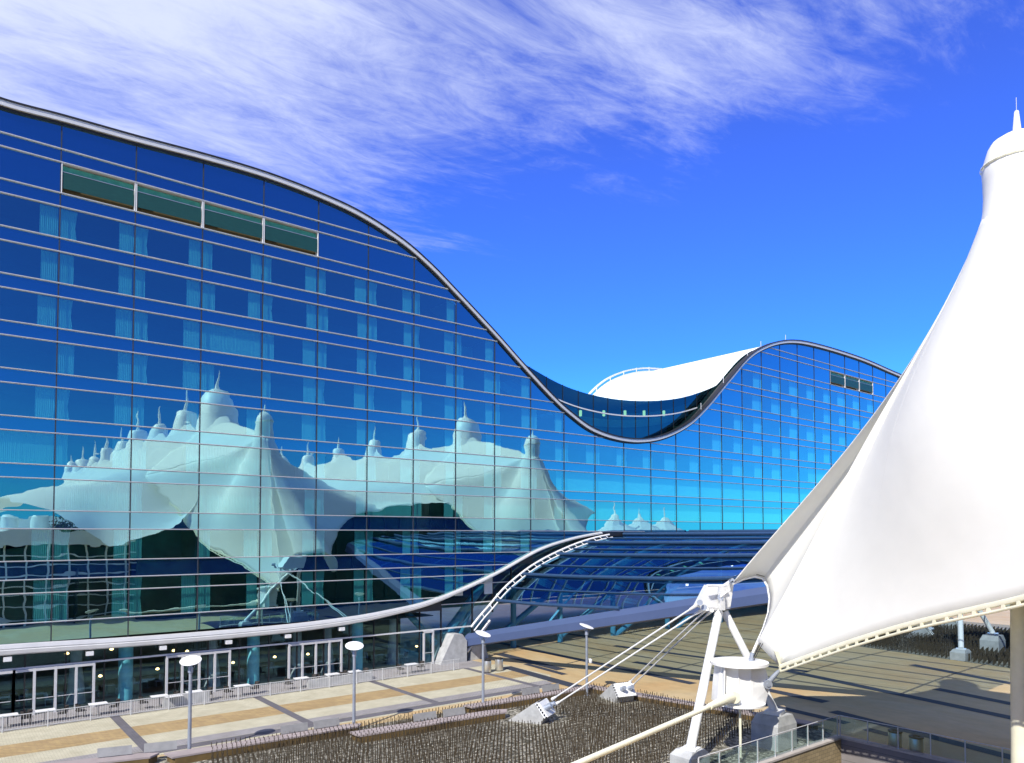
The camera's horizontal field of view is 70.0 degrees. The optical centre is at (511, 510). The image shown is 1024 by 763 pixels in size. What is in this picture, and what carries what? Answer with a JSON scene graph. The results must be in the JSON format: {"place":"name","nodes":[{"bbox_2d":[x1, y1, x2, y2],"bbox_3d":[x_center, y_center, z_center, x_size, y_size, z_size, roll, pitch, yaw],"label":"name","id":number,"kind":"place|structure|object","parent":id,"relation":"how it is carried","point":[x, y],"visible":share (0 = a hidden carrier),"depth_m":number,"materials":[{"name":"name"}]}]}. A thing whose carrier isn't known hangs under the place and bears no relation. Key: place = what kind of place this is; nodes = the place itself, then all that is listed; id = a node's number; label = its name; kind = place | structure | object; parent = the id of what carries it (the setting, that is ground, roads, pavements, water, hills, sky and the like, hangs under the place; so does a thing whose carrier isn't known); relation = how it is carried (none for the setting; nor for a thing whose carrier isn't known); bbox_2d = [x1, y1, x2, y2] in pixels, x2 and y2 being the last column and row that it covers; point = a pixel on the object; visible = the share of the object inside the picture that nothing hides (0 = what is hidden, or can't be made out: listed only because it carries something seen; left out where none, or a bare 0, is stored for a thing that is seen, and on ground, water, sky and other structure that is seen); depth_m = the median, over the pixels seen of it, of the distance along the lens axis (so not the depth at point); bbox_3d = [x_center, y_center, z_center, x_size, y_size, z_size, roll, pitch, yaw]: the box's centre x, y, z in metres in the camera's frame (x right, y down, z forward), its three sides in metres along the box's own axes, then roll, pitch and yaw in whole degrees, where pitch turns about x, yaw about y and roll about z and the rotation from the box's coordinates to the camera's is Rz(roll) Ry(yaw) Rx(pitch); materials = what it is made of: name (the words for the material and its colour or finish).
{"place":"outdoors","nodes":[
{"label":"outdoors","id":0,"kind":"place"},
{"bbox_2d":[155,683,832,762],"bbox_3d":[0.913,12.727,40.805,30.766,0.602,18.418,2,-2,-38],"label":"rod field","id":1,"kind":"structure","parent":0,"point":[651,720],"depth_m":41.32,"materials":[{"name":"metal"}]},
{"bbox_2d":[53,740,176,762],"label":"bench","id":2,"kind":"object","parent":1,"relation":"on","point":[120,754],"visible":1,"depth_m":36.97,"materials":[{"name":"concrete"}]},
{"bbox_2d":[179,655,201,748],"bbox_3d":[-16.982,10.347,38.547,1.090,5.220,1.024,0,-2,-8],"label":"street lamp","id":3,"kind":"object","parent":1,"relation":"on","point":[189,661],"visible":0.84,"depth_m":38.49,"materials":[{"name":"white metal"}]},
{"bbox_2d":[164,717,360,762],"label":"bench","id":4,"kind":"object","parent":1,"relation":"on","point":[193,754],"visible":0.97,"depth_m":39.90,"materials":[{"name":"metal"}]},
{"bbox_2d":[345,641,363,723],"bbox_3d":[-9.437,10.521,43.690,1.090,5.220,1.024,1,-2,-18],"label":"street lamp","id":5,"kind":"object","parent":1,"relation":"on","point":[354,645],"visible":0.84,"depth_m":43.63,"materials":[{"name":"white metal"}]},
{"bbox_2d":[350,707,506,742],"bbox_3d":[-4.615,12.690,44.050,10.481,0.910,1.100,1,-2,-33],"label":"bench","id":6,"kind":"object","parent":1,"relation":"on","point":[455,712],"visible":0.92,"depth_m":43.92,"materials":[{"name":"metal"}]},
{"bbox_2d":[463,683,589,712],"bbox_3d":[1.429,12.923,50.954,10.843,0.910,1.000,1,-2,-36],"label":"bench","id":7,"kind":"object","parent":1,"relation":"on","point":[536,690],"visible":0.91,"depth_m":50.71,"materials":[{"name":"metal"}]},
{"bbox_2d":[509,698,555,724],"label":"cable anchor block","id":8,"kind":"structure","parent":1,"relation":"on","point":[542,710],"depth_m":45.17,"materials":[{"name":"concrete"}]},
{"bbox_2d":[599,681,635,702],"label":"cable anchor block","id":9,"kind":"structure","parent":1,"relation":"on","point":[620,691],"depth_m":50.80,"materials":[{"name":"concrete"}]},
{"bbox_2d":[551,578,796,762],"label":"tent anchor frame","id":10,"kind":"object","parent":1,"relation":"on","point":[773,719],"visible":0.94,"depth_m":40.23,"materials":[{"name":"white metal"}]},
{"bbox_2d":[572,652,779,762],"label":"anchor drum","id":11,"kind":"object","parent":10,"relation":"attached to","point":[739,683],"visible":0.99,"depth_m":37.10,"materials":[{"name":"white metal"}]},
{"bbox_2d":[728,97,1023,762],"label":"tent canopy","id":12,"kind":"object","parent":10,"relation":"attached to","point":[908,512],"visible":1,"depth_m":30.69,"materials":[{"name":"fabric"}]},
{"bbox_2d":[589,684,820,729],"bbox_3d":[11.874,13.129,49.220,17.288,0.380,0.900,-2,-3,42],"label":"bench","id":13,"kind":"object","parent":1,"relation":"on","point":[800,722],"visible":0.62,"depth_m":47.77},
{"bbox_2d":[0,0,1023,394],"label":"sky","id":14,"kind":"structure","parent":0,"point":[613,186],"materials":[{"name":"blue"}]},
{"bbox_2d":[157,603,1010,762],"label":"plaza","id":15,"kind":"structure","parent":0,"point":[894,671],"depth_m":61.53,"materials":[{"name":"concrete"}]},
{"bbox_2d":[0,659,481,732],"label":"patio paving","id":16,"kind":"structure","parent":15,"relation":"on","point":[217,695],"depth_m":51.46,"materials":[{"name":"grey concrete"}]},
{"bbox_2d":[163,672,372,707],"bbox_3d":[-17.471,13.113,54.257,15.601,0.747,0.321,2,-2,-38],"label":"railing","id":17,"kind":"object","parent":16,"relation":"on","point":[198,697],"depth_m":55.77,"materials":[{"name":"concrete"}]},
{"bbox_2d":[0,664,550,762],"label":"walkway","id":18,"kind":"structure","parent":15,"relation":"on","point":[65,729],"depth_m":47.45,"materials":[{"name":"beige concrete"}]},
{"bbox_2d":[0,671,528,757],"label":"tan band","id":19,"kind":"object","parent":18,"relation":"on","point":[69,741],"visible":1,"depth_m":46.65,"materials":[{"name":"beige concrete"}]},
{"bbox_2d":[39,680,552,762],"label":"grey band","id":20,"kind":"object","parent":18,"relation":"on","point":[277,726],"visible":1,"depth_m":46.65,"materials":[{"name":"grey concrete"}]},
{"bbox_2d":[110,668,537,750],"bbox_3d":[-26.158,13.011,40.385,64.470,0.001,9.540,2,-2,-38],"label":"crossing band","id":21,"kind":"object","parent":18,"relation":"on","point":[136,738],"visible":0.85,"depth_m":48.22,"materials":[{"name":"grey concrete"}]},
{"bbox_2d":[132,683,550,753],"bbox_3d":[-27.390,12.758,32.781,78.200,0.001,0.850,2,-2,-38],"label":"dark band","id":22,"kind":"object","parent":18,"relation":"on","point":[198,744],"visible":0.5,"depth_m":46.91,"materials":[{"name":"grey concrete"}]},
{"bbox_2d":[0,97,901,717],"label":"hotel building","id":23,"kind":"structure","parent":15,"relation":"on","point":[252,419],"depth_m":59.26,"materials":[{"name":"blue glass"}]},
{"bbox_2d":[0,430,53,464],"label":"curtain","id":24,"kind":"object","parent":23,"relation":"in","point":[15,446],"depth_m":47.69,"materials":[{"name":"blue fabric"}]},
{"bbox_2d":[31,529,50,560],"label":"curtain","id":25,"kind":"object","parent":23,"relation":"in","point":[40,538],"depth_m":48.05,"materials":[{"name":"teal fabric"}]},
{"bbox_2d":[33,580,50,621],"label":"curtain","id":26,"kind":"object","parent":23,"relation":"in","point":[41,602],"depth_m":47.98,"materials":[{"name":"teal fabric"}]},
{"bbox_2d":[35,386,54,418],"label":"curtain","id":27,"kind":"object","parent":23,"relation":"in","point":[44,397],"depth_m":48.38,"materials":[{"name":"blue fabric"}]},
{"bbox_2d":[37,295,55,326],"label":"curtain","id":28,"kind":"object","parent":23,"relation":"in","point":[46,306],"depth_m":48.58,"materials":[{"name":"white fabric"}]},
{"bbox_2d":[39,204,57,236],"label":"curtain","id":29,"kind":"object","parent":23,"relation":"in","point":[48,225],"depth_m":48.80,"materials":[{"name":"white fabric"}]},
{"bbox_2d":[40,250,56,281],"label":"curtain","id":30,"kind":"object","parent":23,"relation":"in","point":[48,259],"depth_m":48.74,"materials":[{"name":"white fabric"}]},
{"bbox_2d":[16,662,94,714],"bbox_3d":[-30.110,11.787,48.133,4.647,2.990,0.195,2,-2,-38],"label":"door set","id":31,"kind":"structure","parent":23,"relation":"in","point":[76,666],"depth_m":48.16,"materials":[{"name":"metal"}]},
{"bbox_2d":[52,577,126,620],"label":"curtains","id":32,"kind":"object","parent":23,"relation":"in","point":[119,597],"depth_m":48.93,"materials":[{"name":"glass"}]},
{"bbox_2d":[54,529,127,559],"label":"curtain","id":33,"kind":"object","parent":23,"relation":"in","point":[61,536],"depth_m":48.98,"materials":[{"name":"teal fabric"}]},
{"bbox_2d":[55,480,128,510],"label":"curtain","id":34,"kind":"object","parent":23,"relation":"in","point":[76,495],"depth_m":49.91,"materials":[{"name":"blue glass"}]},
{"bbox_2d":[56,434,128,467],"bbox_3d":[-28.666,-3.977,50.059,4.396,2.090,0.109,2,-2,-38],"label":"curtain","id":35,"kind":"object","parent":23,"relation":"in","point":[120,447],"depth_m":50.86,"materials":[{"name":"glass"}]},
{"bbox_2d":[57,389,130,424],"bbox_3d":[-28.644,-7.025,50.182,4.456,2.090,0.107,2,-2,-38],"label":"curtain","id":36,"kind":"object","parent":23,"relation":"in","point":[122,406],"depth_m":50.99,"materials":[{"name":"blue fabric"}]},
{"bbox_2d":[58,344,130,381],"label":"curtains","id":37,"kind":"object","parent":23,"relation":"in","point":[65,353],"depth_m":49.42,"materials":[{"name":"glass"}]},
{"bbox_2d":[59,299,131,337],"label":"curtains","id":38,"kind":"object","parent":23,"relation":"in","point":[123,322],"depth_m":51.18,"materials":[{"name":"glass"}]},
{"bbox_2d":[60,254,131,295],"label":"curtains","id":39,"kind":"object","parent":23,"relation":"in","point":[66,261],"depth_m":49.61,"materials":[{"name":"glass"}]},
{"bbox_2d":[60,209,133,252],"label":"curtains","id":40,"kind":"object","parent":23,"relation":"in","point":[68,218],"depth_m":49.77,"materials":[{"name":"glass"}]},
{"bbox_2d":[130,530,141,558],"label":"curtain","id":41,"kind":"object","parent":23,"relation":"in","point":[135,535],"depth_m":51.55,"materials":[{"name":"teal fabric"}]},
{"bbox_2d":[129,575,195,615],"bbox_3d":[-25.070,6.078,52.567,4.456,2.760,0.107,2,-2,-38],"label":"curtain","id":42,"kind":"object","parent":23,"relation":"in","point":[188,594],"depth_m":53.33,"materials":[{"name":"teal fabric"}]},
{"bbox_2d":[132,440,197,471],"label":"curtain","id":43,"kind":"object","parent":23,"relation":"in","point":[138,446],"depth_m":52.04,"materials":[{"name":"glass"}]},
{"bbox_2d":[132,397,197,430],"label":"curtain","id":44,"kind":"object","parent":23,"relation":"in","point":[138,403],"depth_m":53.87,"materials":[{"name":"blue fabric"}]},
{"bbox_2d":[133,354,198,389],"bbox_3d":[-25.069,-9.977,53.108,4.456,2.090,0.109,2,-2,-38],"label":"curtain","id":45,"kind":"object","parent":23,"relation":"in","point":[190,369],"depth_m":53.82,"materials":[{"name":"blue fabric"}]},
{"bbox_2d":[134,311,198,348],"bbox_3d":[-25.094,-13.026,53.194,4.396,2.090,0.108,2,-2,-38],"label":"curtain","id":46,"kind":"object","parent":23,"relation":"in","point":[190,328],"depth_m":53.91,"materials":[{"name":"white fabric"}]},
{"bbox_2d":[135,269,199,307],"bbox_3d":[-25.069,-16.074,53.315,4.456,2.090,0.108,2,-2,-38],"label":"curtain","id":47,"kind":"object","parent":23,"relation":"in","point":[193,287],"depth_m":54.16,"materials":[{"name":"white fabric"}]},
{"bbox_2d":[135,227,199,266],"bbox_3d":[-25.092,-19.123,53.398,4.396,2.090,0.108,2,-2,-38],"label":"curtain","id":48,"kind":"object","parent":23,"relation":"in","point":[141,234],"depth_m":52.50,"materials":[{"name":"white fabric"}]},
{"bbox_2d":[165,650,230,693],"bbox_3d":[-23.018,11.976,53.737,4.557,2.990,0.195,2,-2,-38],"label":"door set","id":49,"kind":"structure","parent":23,"relation":"in","point":[224,651],"depth_m":53.72,"materials":[{"name":"metal"}]},
{"bbox_2d":[201,363,213,390],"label":"curtain","id":50,"kind":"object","parent":23,"relation":"in","point":[207,371],"depth_m":54.86,"materials":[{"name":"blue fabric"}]},
{"bbox_2d":[198,573,256,611],"bbox_3d":[-21.518,6.173,55.371,4.396,2.760,0.107,2,-2,-38],"label":"curtain","id":51,"kind":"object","parent":23,"relation":"in","point":[251,578],"depth_m":54.52,"materials":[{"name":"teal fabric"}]},
{"bbox_2d":[199,530,256,557],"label":"curtain","id":52,"kind":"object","parent":23,"relation":"in","point":[250,536],"depth_m":56.25,"materials":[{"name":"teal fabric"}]},
{"bbox_2d":[199,485,258,513],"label":"curtain","id":53,"kind":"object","parent":23,"relation":"in","point":[212,499],"depth_m":55.58,"materials":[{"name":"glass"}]},
{"bbox_2d":[200,445,258,474],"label":"curtain","id":54,"kind":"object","parent":23,"relation":"in","point":[213,459],"depth_m":55.67,"materials":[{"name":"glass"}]},
{"bbox_2d":[202,323,259,357],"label":"curtain","id":55,"kind":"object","parent":23,"relation":"in","point":[214,337],"depth_m":56.00,"materials":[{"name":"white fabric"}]},
{"bbox_2d":[202,283,259,318],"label":"curtain","id":56,"kind":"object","parent":23,"relation":"in","point":[208,290],"depth_m":55.31,"materials":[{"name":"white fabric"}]},
{"bbox_2d":[203,243,261,279],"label":"curtain","id":57,"kind":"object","parent":23,"relation":"in","point":[256,268],"depth_m":57.15,"materials":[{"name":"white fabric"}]},
{"bbox_2d":[260,571,312,607],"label":"curtain","id":58,"kind":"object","parent":23,"relation":"in","point":[307,587],"depth_m":59.00,"materials":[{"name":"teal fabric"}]},
{"bbox_2d":[260,530,312,555],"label":"curtain","id":59,"kind":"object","parent":23,"relation":"in","point":[266,535],"depth_m":57.54,"materials":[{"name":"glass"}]},
{"bbox_2d":[261,449,313,477],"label":"curtain","id":60,"kind":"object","parent":23,"relation":"in","point":[308,458],"depth_m":59.34,"materials":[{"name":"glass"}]},
{"bbox_2d":[261,488,313,514],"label":"curtain","id":61,"kind":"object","parent":23,"relation":"in","point":[266,493],"depth_m":57.58,"materials":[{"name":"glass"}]},
{"bbox_2d":[262,411,314,440],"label":"curtain","id":62,"kind":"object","parent":23,"relation":"in","point":[308,422],"depth_m":59.48,"materials":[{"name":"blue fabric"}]},
{"bbox_2d":[262,372,315,402],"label":"curtain","id":63,"kind":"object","parent":23,"relation":"in","point":[309,392],"depth_m":59.54,"materials":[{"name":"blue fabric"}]},
{"bbox_2d":[263,333,314,365],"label":"curtain","id":64,"kind":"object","parent":23,"relation":"in","point":[268,340],"depth_m":59.55,"materials":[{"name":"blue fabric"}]},
{"bbox_2d":[263,295,315,328],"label":"curtain","id":65,"kind":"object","parent":23,"relation":"in","point":[267,300],"depth_m":59.83,"materials":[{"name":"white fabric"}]},
{"bbox_2d":[264,257,315,291],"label":"curtain","id":66,"kind":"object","parent":23,"relation":"in","point":[310,274],"depth_m":59.90,"materials":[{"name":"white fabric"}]},
{"bbox_2d":[287,639,342,678],"bbox_3d":[-15.931,12.165,59.336,4.612,2.990,0.195,2,-2,-38],"label":"door set","id":67,"kind":"structure","parent":23,"relation":"in","point":[339,640],"depth_m":59.29,"materials":[{"name":"metal"}]},
{"bbox_2d":[316,570,363,604],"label":"curtain","id":68,"kind":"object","parent":23,"relation":"in","point":[358,574],"depth_m":61.87,"materials":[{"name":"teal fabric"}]},
{"bbox_2d":[316,530,364,554],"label":"curtain","id":69,"kind":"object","parent":23,"relation":"in","point":[359,536],"depth_m":61.96,"materials":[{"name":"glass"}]},
{"bbox_2d":[317,453,364,479],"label":"curtain","id":70,"kind":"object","parent":23,"relation":"in","point":[360,461],"depth_m":62.27,"materials":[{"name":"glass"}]},
{"bbox_2d":[317,416,364,444],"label":"curtain","id":71,"kind":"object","parent":23,"relation":"in","point":[320,420],"depth_m":60.59,"materials":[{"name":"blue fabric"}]},
{"bbox_2d":[317,490,364,515],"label":"curtain","id":72,"kind":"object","parent":23,"relation":"in","point":[360,496],"depth_m":62.21,"materials":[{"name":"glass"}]},
{"bbox_2d":[318,380,364,408],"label":"curtain","id":73,"kind":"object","parent":23,"relation":"in","point":[359,391],"depth_m":62.43,"materials":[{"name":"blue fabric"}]},
{"bbox_2d":[318,343,365,373],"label":"curtain","id":74,"kind":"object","parent":23,"relation":"in","point":[361,362],"depth_m":62.53,"materials":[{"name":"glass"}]},
{"bbox_2d":[318,306,365,337],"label":"curtain","id":75,"kind":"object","parent":23,"relation":"in","point":[322,312],"depth_m":60.94,"materials":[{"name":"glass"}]},
{"bbox_2d":[319,270,365,302],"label":"curtain","id":76,"kind":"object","parent":23,"relation":"in","point":[360,285],"depth_m":62.75,"materials":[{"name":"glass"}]},
{"bbox_2d":[367,568,409,600],"bbox_3d":[-10.796,6.459,63.843,4.396,2.760,0.101,2,-2,-38],"label":"window","id":77,"kind":"structure","parent":23,"relation":"in","point":[404,572],"depth_m":64.72,"materials":[{"name":"blue glass"}]},
{"bbox_2d":[366,457,410,482],"bbox_3d":[-10.797,-3.500,64.179,4.396,2.090,0.110,2,-2,-38],"label":"window","id":78,"kind":"structure","parent":23,"relation":"in","point":[405,465],"depth_m":64.95,"materials":[{"name":"blue glass"}]},
{"bbox_2d":[367,492,410,516],"bbox_3d":[-10.796,-0.487,64.077,4.416,2.060,0.109,2,-2,-38],"label":"window","id":79,"kind":"structure","parent":23,"relation":"in","point":[378,504],"depth_m":64.06,"materials":[{"name":"blue glass"}]},
{"bbox_2d":[367,317,410,346],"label":"curtain","id":80,"kind":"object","parent":23,"relation":"in","point":[372,321],"depth_m":63.73,"materials":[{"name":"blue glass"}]},
{"bbox_2d":[368,422,411,448],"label":"window","id":81,"kind":"structure","parent":23,"relation":"in","point":[406,430],"depth_m":65.15,"materials":[{"name":"blue glass"}]},
{"bbox_2d":[368,387,411,414],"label":"window","id":82,"kind":"structure","parent":23,"relation":"in","point":[405,396],"depth_m":65.23,"materials":[{"name":"blue glass"}]},
{"bbox_2d":[368,351,411,380],"bbox_3d":[-10.773,-12.644,64.507,4.456,2.090,0.105,2,-2,-38],"label":"window","id":83,"kind":"structure","parent":23,"relation":"in","point":[407,370],"depth_m":64.55,"materials":[{"name":"blue glass"}]},
{"bbox_2d":[369,282,410,312],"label":"curtain","id":84,"kind":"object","parent":23,"relation":"in","point":[406,295],"depth_m":65.49,"materials":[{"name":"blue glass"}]},
{"bbox_2d":[412,494,452,516],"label":"window","id":85,"kind":"structure","parent":23,"relation":"in","point":[448,499],"depth_m":67.65,"materials":[{"name":"blue glass"}]},
{"bbox_2d":[413,567,452,597],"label":"window","id":86,"kind":"structure","parent":23,"relation":"in","point":[448,570],"depth_m":65.86,"materials":[{"name":"blue glass"}]},
{"bbox_2d":[414,393,453,419],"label":"window","id":87,"kind":"structure","parent":23,"relation":"in","point":[448,402],"depth_m":68.00,"materials":[{"name":"blue glass"}]},
{"bbox_2d":[455,565,491,595],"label":"window","id":88,"kind":"structure","parent":23,"relation":"in","point":[487,569],"depth_m":70.27,"materials":[{"name":"blue glass"}]},
{"bbox_2d":[455,367,492,392],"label":"window","id":89,"kind":"structure","parent":23,"relation":"in","point":[488,376],"depth_m":70.91,"materials":[{"name":"glass"}]},
{"bbox_2d":[495,497,528,518],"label":"window","id":90,"kind":"structure","parent":23,"relation":"in","point":[504,507],"depth_m":72.54,"materials":[{"name":"blue glass"}]},
{"bbox_2d":[563,471,592,491],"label":"window","id":91,"kind":"structure","parent":23,"relation":"in","point":[574,481],"depth_m":78.36,"materials":[{"name":"blue glass"}]},
{"bbox_2d":[563,500,592,519],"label":"window","id":92,"kind":"structure","parent":23,"relation":"in","point":[574,509],"depth_m":78.26,"materials":[{"name":"blue glass"}]},
{"bbox_2d":[594,473,621,493],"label":"window","id":93,"kind":"structure","parent":23,"relation":"in","point":[605,483],"depth_m":81.16,"materials":[{"name":"blue glass"}]},
{"bbox_2d":[594,501,621,519],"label":"window","id":94,"kind":"structure","parent":23,"relation":"in","point":[604,510],"depth_m":81.06,"materials":[{"name":"blue glass"}]},
{"bbox_2d":[623,476,648,494],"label":"window","id":95,"kind":"structure","parent":23,"relation":"in","point":[633,485],"depth_m":83.96,"materials":[{"name":"blue glass"}]},
{"bbox_2d":[623,502,648,520],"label":"window","id":96,"kind":"structure","parent":23,"relation":"in","point":[633,511],"depth_m":83.90,"materials":[{"name":"blue glass"}]},
{"bbox_2d":[649,373,880,522],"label":"window","id":97,"kind":"structure","parent":23,"relation":"in","point":[658,486],"depth_m":99.54,"materials":[{"name":"blue glass"}]},
{"bbox_2d":[405,529,777,664],"bbox_3d":[26.399,8.492,77.269,70.440,13.057,57.016,2,-2,-38],"label":"train hall canopy","id":98,"kind":"object","parent":15,"relation":"on","point":[627,579],"visible":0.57,"depth_m":64.11,"materials":[{"name":"blue glass"}]},
{"bbox_2d":[496,633,1010,759],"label":"plaza stripes","id":99,"kind":"object","parent":15,"relation":"on","point":[837,712],"visible":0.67,"depth_m":55.82,"materials":[{"name":"stone"}]},
{"bbox_2d":[850,623,1009,667],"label":"rod field","id":100,"kind":"structure","parent":0,"point":[929,643],"depth_m":75.94,"materials":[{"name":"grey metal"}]},
{"bbox_2d":[950,610,1005,660],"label":"tent anchor frame","id":101,"kind":"object","parent":100,"relation":"on","point":[991,638],"visible":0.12,"depth_m":71.28,"materials":[{"name":"white metal"}]},
{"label":"sunken floor","id":102,"kind":"structure","parent":0,"visible":0},
{"bbox_2d":[752,734,964,762],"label":"retaining wall","id":103,"kind":"structure","parent":102,"relation":"on","point":[838,749],"depth_m":39.09,"materials":[{"name":"concrete"}]},
{"bbox_2d":[698,715,1010,762],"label":"glass guard rail","id":104,"kind":"object","parent":103,"relation":"on","point":[840,735],"visible":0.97,"depth_m":37.88,"materials":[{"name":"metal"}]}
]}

